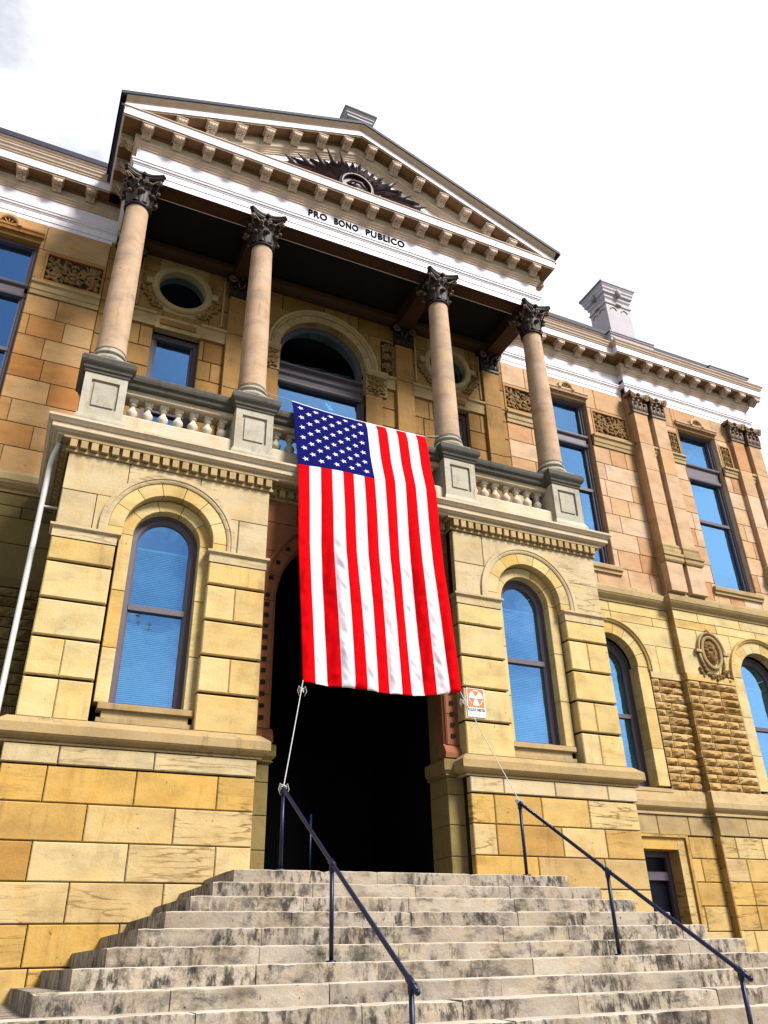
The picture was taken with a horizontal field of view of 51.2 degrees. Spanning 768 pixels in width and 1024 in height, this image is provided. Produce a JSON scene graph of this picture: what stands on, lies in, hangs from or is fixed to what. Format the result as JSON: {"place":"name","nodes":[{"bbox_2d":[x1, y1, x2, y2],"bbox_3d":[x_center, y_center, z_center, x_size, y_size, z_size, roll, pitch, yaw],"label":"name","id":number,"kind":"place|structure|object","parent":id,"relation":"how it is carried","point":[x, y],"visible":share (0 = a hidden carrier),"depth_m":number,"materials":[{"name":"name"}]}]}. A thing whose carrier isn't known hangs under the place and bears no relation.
{"place":"outdoors","nodes":[
{"label":"outdoors","id":0,"kind":"place"},
{"bbox_2d":[0,0,767,472],"label":"sky","id":1,"kind":"structure","parent":0,"point":[629,138],"materials":[{"name":"white"}]},
{"label":"pavement","id":2,"kind":"structure","parent":0,"visible":0},
{"bbox_2d":[0,89,767,1004],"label":"courthouse","id":3,"kind":"structure","parent":2,"relation":"on","point":[176,273],"depth_m":16.00,"materials":[{"name":"stone"}]},
{"bbox_2d":[0,237,38,392],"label":"sash window","id":4,"kind":"structure","parent":3,"relation":"in","point":[10,289],"depth_m":16.35,"materials":[{"name":"grey paint"}]},
{"bbox_2d":[0,442,61,710],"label":"downpipe","id":5,"kind":"object","parent":3,"relation":"attached to","point":[19,606],"visible":1,"depth_m":11.71,"materials":[{"name":"white metal"}]},
{"bbox_2d":[108,516,196,709],"bbox_3d":[-3.531,1.507,12.402,1.100,3.180,0.190,12,-32,-22],"label":"arched window","id":6,"kind":"structure","parent":3,"relation":"in","point":[184,615],"depth_m":12.32,"materials":[{"name":"grey paint"}]},
{"bbox_2d":[139,333,197,428],"bbox_3d":[-4.555,-1.851,16.535,1.010,4.330,0.193,12,-32,-22],"label":"sash window","id":7,"kind":"structure","parent":3,"relation":"in","point":[163,340],"depth_m":17.32,"materials":[{"name":"grey paint"}]},
{"bbox_2d":[135,257,226,327],"bbox_3d":[-4.553,-4.912,18.062,1.900,1.460,0.267,12,-32,-22],"label":"window frame","id":8,"kind":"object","parent":3,"relation":"in","point":[168,273],"depth_m":17.99,"materials":[{"name":"stone"}]},
{"bbox_2d":[237,383,291,400],"bbox_3d":[-2.302,-2.154,15.202,0.999,0.178,0.560,12,-32,-22],"label":"rope","id":9,"kind":"object","parent":3,"relation":"attached to","point":[265,390],"visible":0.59,"depth_m":15.10,"materials":[{"name":"white fabric"}]},
{"bbox_2d":[277,328,362,420],"bbox_3d":[-1.478,-1.900,18.137,2.160,5.850,0.260,12,-32,-22],"label":"arched window","id":10,"kind":"structure","parent":3,"relation":"in","point":[290,376],"depth_m":18.82,"materials":[{"name":"grey paint"}]},
{"bbox_2d":[292,401,460,695],"bbox_3d":[-0.197,0.431,13.879,2.820,5.726,0.980,12,-32,-22],"label":"flag","id":11,"kind":"object","parent":3,"relation":"hanging from","point":[375,608],"visible":1,"depth_m":13.39,"materials":[{"name":"fabric"}]},
{"bbox_2d":[425,434,460,442],"bbox_3d":[1.146,-1.418,16.604,0.978,0.238,0.560,12,-32,-22],"label":"rope","id":12,"kind":"object","parent":3,"relation":"attached to","point":[441,435],"visible":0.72,"depth_m":16.51,"materials":[{"name":"white fabric"}]},
{"bbox_2d":[413,338,481,399],"bbox_3d":[1.599,-3.646,20.590,1.900,1.460,0.267,12,-32,-22],"label":"round window","id":13,"kind":"structure","parent":3,"relation":"in","point":[459,363],"depth_m":20.58,"materials":[{"name":"stone"}]},
{"bbox_2d":[433,410,467,446],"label":"sash window","id":14,"kind":"structure","parent":3,"relation":"in","point":[461,419],"depth_m":20.00,"materials":[{"name":"grey paint"}]},
{"bbox_2d":[466,687,485,717],"bbox_3d":[1.555,3.224,13.553,0.345,0.490,0.021,12,-32,-22],"label":"shelter sign","id":15,"kind":"object","parent":3,"relation":"attached to","point":[475,700],"visible":0.97,"depth_m":13.54,"materials":[{"name":"metal"}]},
{"bbox_2d":[501,581,559,744],"bbox_3d":[2.593,2.767,14.918,1.100,3.180,0.190,12,-32,-22],"label":"arched window","id":16,"kind":"structure","parent":3,"relation":"in","point":[525,589],"depth_m":14.90,"materials":[{"name":"grey paint"}]},
{"bbox_2d":[551,397,609,563],"bbox_3d":[4.956,-0.907,20.959,1.370,5.100,0.200,12,-32,-22],"label":"sash window","id":17,"kind":"structure","parent":3,"relation":"in","point":[573,439],"depth_m":21.42,"materials":[{"name":"blue glass"}]},
{"bbox_2d":[605,640,649,786],"bbox_3d":[5.113,4.488,18.182,1.439,3.370,0.190,12,-32,-22],"label":"arched window","id":18,"kind":"structure","parent":3,"relation":"in","point":[614,650],"depth_m":18.33,"materials":[{"name":"blue glass"}]},
{"bbox_2d":[642,851,680,923],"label":"basement window","id":19,"kind":"structure","parent":3,"relation":"in","point":[661,882],"depth_m":16.61,"materials":[{"name":"black glass"}]},
{"bbox_2d":[678,432,749,592],"bbox_3d":[9.107,-0.050,22.466,1.440,5.100,0.250,12,-32,-22],"label":"sash window","id":20,"kind":"structure","parent":3,"relation":"in","point":[726,564],"depth_m":22.50,"materials":[{"name":"blue glass"}]},
{"bbox_2d":[741,658,767,794],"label":"arched window","id":21,"kind":"structure","parent":3,"relation":"in","point":[755,678],"depth_m":20.09,"materials":[{"name":"blue glass"}]},
{"bbox_2d":[0,869,767,1023],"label":"stone staircase","id":22,"kind":"structure","parent":2,"relation":"on","point":[242,946],"depth_m":8.33,"materials":[{"name":"grey stone"}]},
{"bbox_2d":[308,814,311,869],"bbox_3d":[-1.250,5.748,13.484,0.120,1.250,0.117,12,-32,-22],"label":"railing post","id":23,"kind":"object","parent":22,"relation":"on","point":[309,844],"depth_m":13.53,"materials":[{"name":"black metal"}]},
{"bbox_2d":[276,785,420,1023],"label":"handrail","id":24,"kind":"object","parent":22,"relation":"on","point":[412,988],"visible":0.95,"depth_m":7.97,"materials":[{"name":"black metal"}]},
{"bbox_2d":[278,680,306,792],"bbox_3d":[-1.229,3.013,10.916,0.124,1.751,0.893,-5,-30,7],"label":"rope","id":25,"kind":"object","parent":24,"relation":"attached to","point":[300,688],"visible":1,"depth_m":10.91,"materials":[{"name":"white fabric"}]},
{"bbox_2d":[515,800,753,1023],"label":"handrail","id":26,"kind":"object","parent":22,"relation":"on","point":[742,974],"visible":0.9,"depth_m":9.27,"materials":[{"name":"black metal"}]},
{"bbox_2d":[460,692,523,808],"bbox_3d":[1.597,3.534,12.072,0.857,1.851,0.119,-16,-32,24],"label":"rope","id":27,"kind":"object","parent":26,"relation":"attached to","point":[464,701],"visible":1,"depth_m":12.07,"materials":[{"name":"white fabric"}]}
]}

